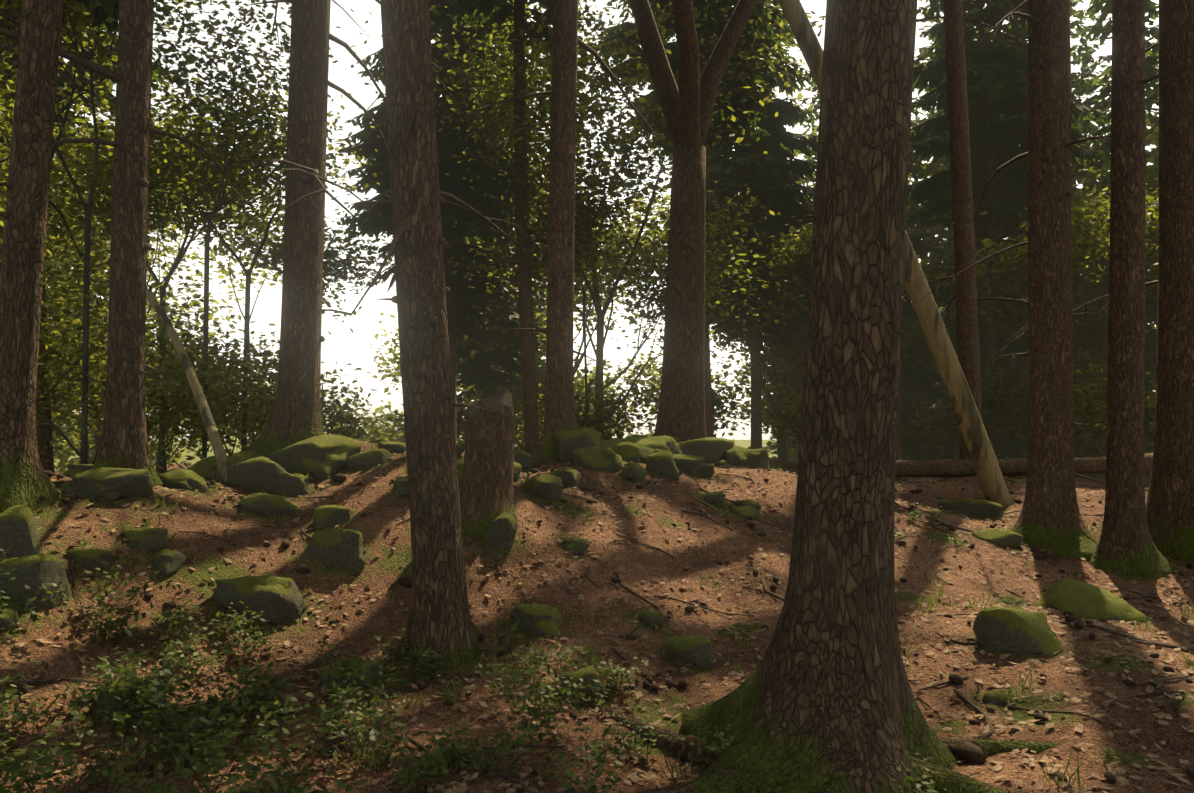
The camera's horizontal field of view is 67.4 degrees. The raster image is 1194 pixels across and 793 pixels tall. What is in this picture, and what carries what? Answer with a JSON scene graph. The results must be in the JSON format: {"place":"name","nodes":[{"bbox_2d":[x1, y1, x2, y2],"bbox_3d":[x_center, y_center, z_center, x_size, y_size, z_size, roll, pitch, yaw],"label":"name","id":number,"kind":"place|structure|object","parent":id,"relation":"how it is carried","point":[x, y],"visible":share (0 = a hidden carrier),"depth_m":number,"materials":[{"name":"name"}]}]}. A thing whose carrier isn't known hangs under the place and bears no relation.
{"place":"outdoors","nodes":[
{"label":"outdoors","id":0,"kind":"place"},
{"bbox_2d":[0,440,1193,792],"bbox_3d":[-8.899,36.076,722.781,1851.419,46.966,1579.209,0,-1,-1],"label":"ground","id":1,"kind":"structure","parent":0,"point":[384,614],"depth_m":5.59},
{"bbox_2d":[0,504,42,559],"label":"mossy stone","id":2,"kind":"object","parent":1,"relation":"on","point":[18,526],"visible":0.54,"depth_m":5.04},
{"bbox_2d":[0,554,70,608],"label":"mossy stone","id":3,"kind":"object","parent":1,"relation":"on","point":[35,572],"visible":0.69,"depth_m":4.78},
{"bbox_2d":[0,0,118,122],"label":"spruce","id":4,"kind":"object","parent":1,"relation":"on","point":[110,8],"visible":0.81,"depth_m":10.19,"materials":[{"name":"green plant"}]},
{"bbox_2d":[0,0,154,471],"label":"spruce","id":5,"kind":"object","parent":1,"relation":"on","point":[43,436],"visible":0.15,"depth_m":13.50,"materials":[{"name":"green plant"}]},
{"bbox_2d":[65,549,112,570],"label":"mossy stone","id":6,"kind":"object","parent":1,"relation":"on","point":[90,559],"visible":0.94,"depth_m":5.25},
{"bbox_2d":[0,11,182,169],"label":"tree","id":7,"kind":"object","parent":1,"relation":"on","point":[84,80],"visible":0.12,"depth_m":21.94,"materials":[{"name":"green plant"}]},
{"bbox_2d":[0,130,200,441],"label":"beech shrub","id":8,"kind":"object","parent":1,"relation":"on","point":[56,395],"visible":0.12,"depth_m":19.94,"materials":[{"name":"green plant"}]},
{"bbox_2d":[0,0,222,334],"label":"beech","id":9,"kind":"object","parent":1,"relation":"on","point":[56,230],"visible":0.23,"depth_m":15.66,"materials":[{"name":"green plant"}]},
{"bbox_2d":[53,301,201,472],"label":"beech","id":10,"kind":"object","parent":1,"relation":"on","point":[91,460],"visible":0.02,"depth_m":29.79,"materials":[{"name":"green plant"}]},
{"bbox_2d":[95,675,168,721],"bbox_3d":[-2.179,1.448,4.215,0.334,0.270,0.259,0,-1,-1],"label":"mossy stone","id":11,"kind":"object","parent":1,"relation":"on","point":[122,681],"visible":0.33,"depth_m":4.12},
{"bbox_2d":[0,0,269,488],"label":"spruce","id":12,"kind":"object","parent":1,"relation":"on","point":[124,441],"visible":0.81,"depth_m":6.45,"materials":[{"name":"brown plant"}]},
{"bbox_2d":[0,0,269,464],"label":"beech","id":13,"kind":"object","parent":1,"relation":"on","point":[82,454],"visible":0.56,"depth_m":10.66,"materials":[{"name":"green plant"}]},
{"bbox_2d":[0,0,276,419],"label":"beech","id":14,"kind":"object","parent":1,"relation":"on","point":[72,97],"visible":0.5,"depth_m":11.77,"materials":[{"name":"green plant"}]},
{"bbox_2d":[0,129,277,460],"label":"beech","id":15,"kind":"object","parent":1,"relation":"on","point":[191,303],"visible":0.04,"depth_m":29.75,"materials":[{"name":"green plant"}]},
{"bbox_2d":[122,527,168,550],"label":"mossy stone","id":16,"kind":"object","parent":1,"relation":"on","point":[152,538],"visible":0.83,"depth_m":5.63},
{"bbox_2d":[0,89,330,441],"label":"tree","id":17,"kind":"object","parent":1,"relation":"on","point":[152,239],"visible":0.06,"depth_m":21.91,"materials":[{"name":"green plant"}]},
{"bbox_2d":[151,548,185,574],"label":"mossy stone","id":18,"kind":"object","parent":1,"relation":"on","point":[168,561],"visible":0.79,"depth_m":5.55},
{"bbox_2d":[0,71,340,438],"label":"tree","id":19,"kind":"object","parent":1,"relation":"on","point":[223,271],"visible":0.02,"depth_m":25.04,"materials":[{"name":"green plant"}]},
{"bbox_2d":[157,469,208,493],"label":"mossy stone","id":20,"kind":"object","parent":1,"relation":"on","point":[189,480],"visible":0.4,"depth_m":6.70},
{"bbox_2d":[0,0,370,512],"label":"spruce","id":21,"kind":"object","parent":1,"relation":"on","point":[24,478],"visible":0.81,"depth_m":5.54,"materials":[{"name":"brown plant"}]},
{"bbox_2d":[146,286,227,481],"bbox_3d":[-3.802,-0.201,8.121,2.210,2.218,0.134,-1,-1,42],"label":"fallen trunk","id":22,"kind":"object","parent":1,"relation":"on","point":[221,457],"visible":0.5,"depth_m":7.87,"materials":[{"name":"brown wood"}]},
{"bbox_2d":[52,80,335,472],"bbox_3d":[-8.198,-2.124,18.175,6.230,8.620,7.040,0,-1,-1],"label":"beech","id":23,"kind":"object","parent":1,"relation":"on","point":[182,252],"visible":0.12,"depth_m":17.72,"materials":[{"name":"green plant"}]},
{"bbox_2d":[42,0,387,469],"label":"beech","id":24,"kind":"object","parent":1,"relation":"on","point":[191,58],"visible":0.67,"depth_m":11.73,"materials":[{"name":"green plant"}]},
{"bbox_2d":[47,52,385,456],"bbox_3d":[-6.579,-1.998,15.572,4.367,8.331,7.094,-1,-1,36],"label":"beech","id":25,"kind":"object","parent":1,"relation":"on","point":[153,184],"visible":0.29,"depth_m":15.32,"materials":[{"name":"green plant"}]},
{"bbox_2d":[153,185,354,443],"bbox_3d":[-9.301,-1.813,23.529,5.212,8.511,4.252,1,-1,-44],"label":"beech shrub","id":26,"kind":"object","parent":1,"relation":"on","point":[222,250],"visible":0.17,"depth_m":23.57,"materials":[{"name":"green plant"}]},
{"bbox_2d":[227,457,285,493],"bbox_3d":[-2.794,0.661,7.402,0.487,0.325,0.364,0,-1,14],"label":"mossy stone","id":27,"kind":"object","parent":1,"relation":"on","point":[259,473],"visible":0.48,"depth_m":7.23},
{"bbox_2d":[212,575,306,623],"bbox_3d":[-2.114,1.275,5.591,0.544,0.321,0.390,0,-1,-1],"label":"mossy stone","id":28,"kind":"object","parent":1,"relation":"on","point":[276,599],"visible":0.77,"depth_m":5.47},
{"bbox_2d":[237,493,298,515],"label":"mossy stone","id":29,"kind":"object","parent":1,"relation":"on","point":[262,503],"visible":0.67,"depth_m":6.72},
{"bbox_2d":[270,472,308,496],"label":"mossy stone","id":30,"kind":"object","parent":1,"relation":"on","point":[286,484],"visible":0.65,"depth_m":7.23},
{"bbox_2d":[213,191,395,441],"bbox_3d":[-7.294,-1.629,23.634,5.316,8.049,4.206,1,-1,-34],"label":"beech shrub","id":31,"kind":"object","parent":1,"relation":"on","point":[341,272],"visible":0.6,"depth_m":23.67,"materials":[{"name":"green plant"}]},
{"bbox_2d":[267,435,361,479],"bbox_3d":[-2.554,0.559,7.963,0.825,0.433,0.496,0,-1,25],"label":"mossy stone","id":32,"kind":"object","parent":1,"relation":"on","point":[323,457],"visible":0.71,"depth_m":7.77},
{"bbox_2d":[313,505,350,527],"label":"mossy stone","id":33,"kind":"object","parent":1,"relation":"on","point":[325,515],"visible":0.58,"depth_m":6.65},
{"bbox_2d":[304,528,366,568],"bbox_3d":[-1.827,1.096,6.298,0.449,0.360,0.278,0,-1,-1],"label":"mossy stone","id":34,"kind":"object","parent":1,"relation":"on","point":[345,547],"visible":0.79,"depth_m":6.18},
{"bbox_2d":[240,0,444,457],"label":"spruce","id":35,"kind":"object","parent":1,"relation":"on","point":[296,415],"visible":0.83,"depth_m":8.21,"materials":[{"name":"brown plant"}]},
{"bbox_2d":[320,657,382,688],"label":"mossy stone","id":36,"kind":"object","parent":1,"relation":"on","point":[362,667],"visible":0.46,"depth_m":4.88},
{"bbox_2d":[346,449,389,468],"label":"mossy stone","id":37,"kind":"object","parent":1,"relation":"on","point":[369,459],"visible":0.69,"depth_m":7.78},
{"bbox_2d":[323,390,464,453],"bbox_3d":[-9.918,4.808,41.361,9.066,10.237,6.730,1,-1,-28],"label":"bush","id":38,"kind":"object","parent":1,"relation":"on","point":[401,437],"visible":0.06,"depth_m":40.15,"materials":[{"name":"green plant"}]},
{"bbox_2d":[311,0,551,670],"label":"spruce","id":39,"kind":"object","parent":1,"relation":"on","point":[439,612],"visible":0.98,"depth_m":5.28,"materials":[{"name":"brown plant"}]},
{"bbox_2d":[368,231,512,442],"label":"beech shrub","id":40,"kind":"object","parent":1,"relation":"on","point":[461,412],"visible":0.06,"depth_m":27.27,"materials":[{"name":"green plant"}]},
{"bbox_2d":[335,0,548,442],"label":"spruce","id":41,"kind":"object","parent":1,"relation":"on","point":[459,221],"visible":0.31,"depth_m":24.10,"materials":[{"name":"green plant"}]},
{"bbox_2d":[459,389,516,538],"bbox_3d":[-0.878,0.575,6.922,0.523,1.266,0.532,0,-1,-1],"label":"tree stump","id":42,"kind":"object","parent":1,"relation":"on","point":[486,495],"visible":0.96,"depth_m":6.75,"materials":[{"name":"brown wood"}]},
{"bbox_2d":[339,312,645,453],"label":"beech","id":43,"kind":"object","parent":1,"relation":"on","point":[394,374],"visible":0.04,"depth_m":43.15,"materials":[{"name":"green plant"}]},
{"bbox_2d":[440,22,546,402],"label":"spruce","id":44,"kind":"object","parent":1,"relation":"on","point":[479,372],"visible":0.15,"depth_m":30.84,"materials":[{"name":"green plant"}]},
{"bbox_2d":[485,513,517,549],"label":"mossy stone","id":45,"kind":"object","parent":1,"relation":"on","point":[501,532],"visible":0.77,"depth_m":6.58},
{"bbox_2d":[456,291,576,450],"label":"beech","id":46,"kind":"object","parent":1,"relation":"on","point":[498,331],"visible":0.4,"depth_m":29.99,"materials":[{"name":"green plant"}]},
{"bbox_2d":[447,0,607,462],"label":"spruce","id":47,"kind":"object","parent":1,"relation":"on","point":[490,9],"visible":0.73,"depth_m":18.78,"materials":[{"name":"brown plant"}]},
{"bbox_2d":[513,603,562,637],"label":"mossy stone","id":48,"kind":"object","parent":1,"relation":"on","point":[543,619],"visible":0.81,"depth_m":5.67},
{"bbox_2d":[447,158,637,451],"bbox_3d":[-1.126,-1.323,20.202,4.315,7.582,3.831,0,-1,20],"label":"beech shrub","id":49,"kind":"object","parent":1,"relation":"on","point":[538,275],"visible":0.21,"depth_m":19.82,"materials":[{"name":"green plant"}]},
{"bbox_2d":[524,474,562,500],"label":"mossy stone","id":50,"kind":"object","parent":1,"relation":"on","point":[546,487],"visible":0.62,"depth_m":7.49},
{"bbox_2d":[0,503,1101,792],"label":"bilberry undergrowth","id":51,"kind":"object","parent":1,"relation":"on","point":[190,749],"visible":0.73,"depth_m":3.96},
{"bbox_2d":[432,0,680,462],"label":"spruce","id":52,"kind":"object","parent":1,"relation":"on","point":[559,413],"visible":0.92,"depth_m":9.71,"materials":[{"name":"brown plant"}]},
{"bbox_2d":[456,155,667,453],"bbox_3d":[-0.814,-1.803,37.278,14.181,18.185,11.976,0,-1,-1],"label":"beech","id":53,"kind":"object","parent":1,"relation":"on","point":[590,312],"visible":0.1,"depth_m":36.84,"materials":[{"name":"green plant"}]},
{"bbox_2d":[482,160,659,447],"bbox_3d":[-0.319,-1.288,19.234,4.259,7.223,4.493,-1,-1,31],"label":"beech shrub","id":54,"kind":"object","parent":1,"relation":"on","point":[599,414],"visible":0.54,"depth_m":18.95,"materials":[{"name":"green plant"}]},
{"bbox_2d":[553,427,600,461],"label":"mossy stone","id":55,"kind":"object","parent":1,"relation":"on","point":[568,441],"visible":0.56,"depth_m":9.34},
{"bbox_2d":[559,665,602,699],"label":"mossy stone","id":56,"kind":"object","parent":1,"relation":"on","point":[588,674],"visible":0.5,"depth_m":4.63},
{"bbox_2d":[364,0,822,435],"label":"beech","id":57,"kind":"object","parent":1,"relation":"on","point":[539,79],"visible":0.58,"depth_m":20.78,"materials":[{"name":"green plant"}]},
{"bbox_2d":[0,439,1193,792],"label":"dry leaf litter","id":58,"kind":"object","parent":1,"relation":"on","point":[634,777],"visible":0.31,"depth_m":5.06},
{"bbox_2d":[0,436,1193,792],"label":"grass tufts","id":59,"kind":"object","parent":1,"relation":"on","point":[930,606],"visible":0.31,"depth_m":5.04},
{"bbox_2d":[572,447,622,471],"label":"mossy stone","id":60,"kind":"object","parent":1,"relation":"on","point":[596,458],"visible":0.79,"depth_m":9.05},
{"bbox_2d":[9,466,1193,792],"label":"fallen twigs","id":61,"kind":"object","parent":1,"relation":"on","point":[955,690],"visible":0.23,"depth_m":5.77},
{"bbox_2d":[17,440,1193,792],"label":"fallen cones","id":62,"kind":"object","parent":1,"relation":"on","point":[969,752],"visible":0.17,"depth_m":5.23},
{"bbox_2d":[600,435,681,454],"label":"mossy stone","id":63,"kind":"object","parent":1,"relation":"on","point":[668,443],"visible":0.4,"depth_m":10.35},
{"bbox_2d":[646,450,679,480],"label":"mossy stone","id":64,"kind":"object","parent":1,"relation":"on","point":[661,463],"visible":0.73,"depth_m":9.25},
{"bbox_2d":[592,345,744,437],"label":"beech","id":65,"kind":"object","parent":1,"relation":"on","point":[656,376],"visible":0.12,"depth_m":37.19,"materials":[{"name":"green plant"}]},
{"bbox_2d":[672,454,703,475],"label":"mossy stone","id":66,"kind":"object","parent":1,"relation":"on","point":[689,464],"visible":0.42,"depth_m":9.81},
{"bbox_2d":[664,634,714,667],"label":"mossy stone","id":67,"kind":"object","parent":1,"relation":"on","point":[695,650],"visible":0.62,"depth_m":5.31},
{"bbox_2d":[630,0,757,442],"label":"beech","id":68,"kind":"object","parent":1,"relation":"on","point":[687,106],"visible":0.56,"depth_m":12.56,"materials":[{"name":"brown plant"}]},
{"bbox_2d":[587,0,810,436],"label":"spruce","id":69,"kind":"object","parent":1,"relation":"on","point":[762,8],"visible":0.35,"depth_m":23.74,"materials":[{"name":"green plant"}]},
{"bbox_2d":[678,437,734,463],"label":"mossy stone","id":70,"kind":"object","parent":1,"relation":"on","point":[709,449],"visible":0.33,"depth_m":11.13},
{"bbox_2d":[634,179,785,437],"bbox_3d":[3.428,-1.759,25.854,4.327,8.091,5.846,0,-1,-21],"label":"beech shrub","id":71,"kind":"object","parent":1,"relation":"on","point":[718,404],"visible":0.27,"depth_m":24.82,"materials":[{"name":"green plant"}]},
{"bbox_2d":[653,1,820,448],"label":"spruce","id":72,"kind":"object","parent":1,"relation":"on","point":[772,176],"visible":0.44,"depth_m":28.96,"materials":[{"name":"green plant"}]},
{"bbox_2d":[724,446,768,468],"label":"mossy stone","id":73,"kind":"object","parent":1,"relation":"on","point":[756,458],"visible":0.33,"depth_m":11.13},
{"bbox_2d":[724,361,803,462],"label":"beech","id":74,"kind":"object","parent":1,"relation":"on","point":[748,404],"visible":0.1,"depth_m":36.57,"materials":[{"name":"green plant"}]},
{"bbox_2d":[743,207,812,447],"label":"beech shrub","id":75,"kind":"object","parent":1,"relation":"on","point":[789,266],"visible":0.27,"depth_m":24.36,"materials":[{"name":"green plant"}]},
{"bbox_2d":[762,78,820,462],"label":"tree","id":76,"kind":"object","parent":1,"relation":"on","point":[814,106],"visible":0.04,"depth_m":40.91,"materials":[{"name":"green plant"}]},
{"bbox_2d":[598,95,1005,460],"bbox_3d":[7.627,-3.537,34.551,15.983,17.574,13.936,0,-1,-1],"label":"beech","id":77,"kind":"object","parent":1,"relation":"on","point":[795,352],"visible":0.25,"depth_m":32.75,"materials":[{"name":"green plant"}]},
{"bbox_2d":[736,203,901,458],"bbox_3d":[5.928,-1.362,23.663,4.040,7.782,5.164,0,-1,-1],"label":"beech shrub","id":78,"kind":"object","parent":1,"relation":"on","point":[793,312],"visible":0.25,"depth_m":24.36,"materials":[{"name":"green plant"}]},
{"bbox_2d":[681,0,959,792],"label":"spruce","id":79,"kind":"object","parent":1,"relation":"on","point":[823,693],"visible":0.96,"depth_m":3.69,"materials":[{"name":"brown plant"}]},
{"bbox_2d":[584,699,1061,792],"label":"tree roots","id":80,"kind":"object","parent":79,"relation":"attached to","point":[727,780],"visible":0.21,"depth_m":3.88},
{"bbox_2d":[787,15,953,457],"bbox_3d":[10.623,-8.811,34.648,6.938,30.409,7.009,0,-1,-1],"label":"spruce","id":81,"kind":"object","parent":1,"relation":"on","point":[907,410],"visible":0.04,"depth_m":33.30,"materials":[{"name":"green plant"}]},
{"bbox_2d":[778,0,1012,506],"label":"leaning dead trunk","id":82,"kind":"object","parent":1,"relation":"on","point":[981,452],"visible":0.69,"depth_m":12.36,"materials":[{"name":"brown wood"}]},
{"bbox_2d":[900,311,999,459],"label":"beech","id":83,"kind":"object","parent":1,"relation":"on","point":[909,342],"visible":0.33,"depth_m":30.51,"materials":[{"name":"green plant"}]},
{"bbox_2d":[900,4,1015,459],"bbox_3d":[14.989,-6.619,38.411,7.356,31.417,7.270,0,-1,-1],"label":"spruce","id":84,"kind":"object","parent":1,"relation":"on","point":[938,241],"depth_m":38.44,"materials":[{"name":"green plant"}]},
{"bbox_2d":[895,1,1026,480],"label":"spruce","id":85,"kind":"object","parent":1,"relation":"on","point":[898,449],"visible":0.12,"depth_m":17.94,"materials":[{"name":"brown plant"}]},
{"bbox_2d":[936,499,1004,517],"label":"mossy stone","id":86,"kind":"object","parent":1,"relation":"on","point":[973,508],"visible":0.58,"depth_m":11.87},
{"bbox_2d":[900,238,1074,450],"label":"beech shrub","id":87,"kind":"object","parent":1,"relation":"on","point":[942,271],"visible":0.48,"depth_m":26.05,"materials":[{"name":"green plant"}]},
{"bbox_2d":[971,528,1023,546],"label":"mossy stone","id":88,"kind":"object","parent":1,"relation":"on","point":[1002,537],"visible":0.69,"depth_m":9.46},
{"bbox_2d":[902,0,1096,458],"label":"spruce","id":89,"kind":"object","parent":1,"relation":"on","point":[965,296],"visible":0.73,"depth_m":15.28,"materials":[{"name":"brown plant"}]},
{"bbox_2d":[907,0,1108,447],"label":"spruce","id":90,"kind":"object","parent":1,"relation":"on","point":[997,67],"visible":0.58,"depth_m":27.98,"materials":[{"name":"green plant"}]},
{"bbox_2d":[915,5,1110,458],"bbox_3d":[14.940,-9.174,31.837,7.042,30.407,6.614,0,-1,-1],"label":"tree","id":91,"kind":"object","parent":1,"relation":"on","point":[1020,33],"visible":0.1,"depth_m":30.50,"materials":[{"name":"green plant"}]},
{"bbox_2d":[973,606,1062,655],"bbox_3d":[2.527,1.458,5.411,0.506,0.408,0.415,0,-1,-1],"label":"mossy stone","id":92,"kind":"object","parent":1,"relation":"on","point":[1015,630],"visible":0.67,"depth_m":5.28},
{"bbox_2d":[895,445,1152,476],"bbox_3d":[6.726,1.075,14.786,5.337,0.553,0.337,0,-1,9],"label":"lying log","id":93,"kind":"object","parent":1,"relation":"on","point":[948,468],"visible":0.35,"depth_m":14.75,"materials":[{"name":"brown wood"}]},
{"bbox_2d":[918,0,1140,559],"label":"spruce","id":94,"kind":"object","parent":1,"relation":"on","point":[1049,519],"visible":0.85,"depth_m":9.90,"materials":[{"name":"brown plant"}]},
{"bbox_2d":[1010,0,1110,366],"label":"tree","id":95,"kind":"object","parent":1,"relation":"on","point":[1087,52],"visible":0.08,"depth_m":37.69,"materials":[{"name":"green plant"}]},
{"bbox_2d":[981,283,1157,476],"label":"beech","id":96,"kind":"object","parent":1,"relation":"on","point":[1098,327],"visible":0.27,"depth_m":27.64,"materials":[{"name":"green plant"}]},
{"bbox_2d":[981,168,1158,449],"bbox_3d":[13.037,-1.709,25.022,5.188,8.980,5.685,1,-1,-34],"label":"beech shrub","id":97,"kind":"object","parent":1,"relation":"on","point":[1013,398],"visible":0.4,"depth_m":24.83,"materials":[{"name":"green plant"}]},
{"bbox_2d":[1001,108,1158,477],"bbox_3d":[19.264,-1.163,31.655,11.594,15.960,13.000,0,-1,-1],"label":"tree","id":98,"kind":"object","parent":1,"relation":"on","point":[1152,175],"visible":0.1,"depth_m":29.09,"materials":[{"name":"green plant"}]},
{"bbox_2d":[1011,178,1158,452],"bbox_3d":[13.314,-1.508,21.000,5.181,8.077,6.020,1,-1,-34],"label":"beech shrub","id":99,"kind":"object","parent":1,"relation":"on","point":[1097,228],"visible":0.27,"depth_m":21.39,"materials":[{"name":"green plant"}]},
{"bbox_2d":[980,0,1193,577],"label":"spruce","id":100,"kind":"object","parent":1,"relation":"on","point":[1126,545],"visible":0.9,"depth_m":9.07,"materials":[{"name":"brown plant"}]},
{"bbox_2d":[1037,578,1153,624],"bbox_3d":[4.062,1.765,7.485,0.786,0.455,0.809,0,-1,-1],"label":"mossy stone","id":101,"kind":"object","parent":1,"relation":"on","point":[1079,599],"visible":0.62,"depth_m":7.26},
{"bbox_2d":[1070,0,1158,477],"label":"spruce","id":102,"kind":"object","parent":1,"relation":"on","point":[1098,28],"visible":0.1,"depth_m":31.88,"materials":[{"name":"green plant"}]},
{"bbox_2d":[1086,205,1158,436],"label":"beech shrub","id":103,"kind":"object","parent":1,"relation":"on","point":[1152,267],"visible":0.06,"depth_m":22.33,"materials":[{"name":"green plant"}]},
{"bbox_2d":[1072,0,1193,561],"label":"spruce","id":104,"kind":"object","parent":1,"relation":"on","point":[1170,507],"visible":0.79,"depth_m":9.61,"materials":[{"name":"brown plant"}]},
{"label":"mossy stone","id":105,"kind":"object","parent":1,"relation":"on","visible":0},
{"bbox_2d":[58,467,153,500],"bbox_3d":[-3.326,0.605,6.152,0.548,0.233,0.493,0,-1,-1],"label":"mossy stone","id":106,"kind":"object","parent":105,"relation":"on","point":[108,484],"visible":0.85,"depth_m":5.97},
{"bbox_2d":[49,0,1158,439],"label":"sky","id":107,"kind":"structure","parent":0,"point":[352,348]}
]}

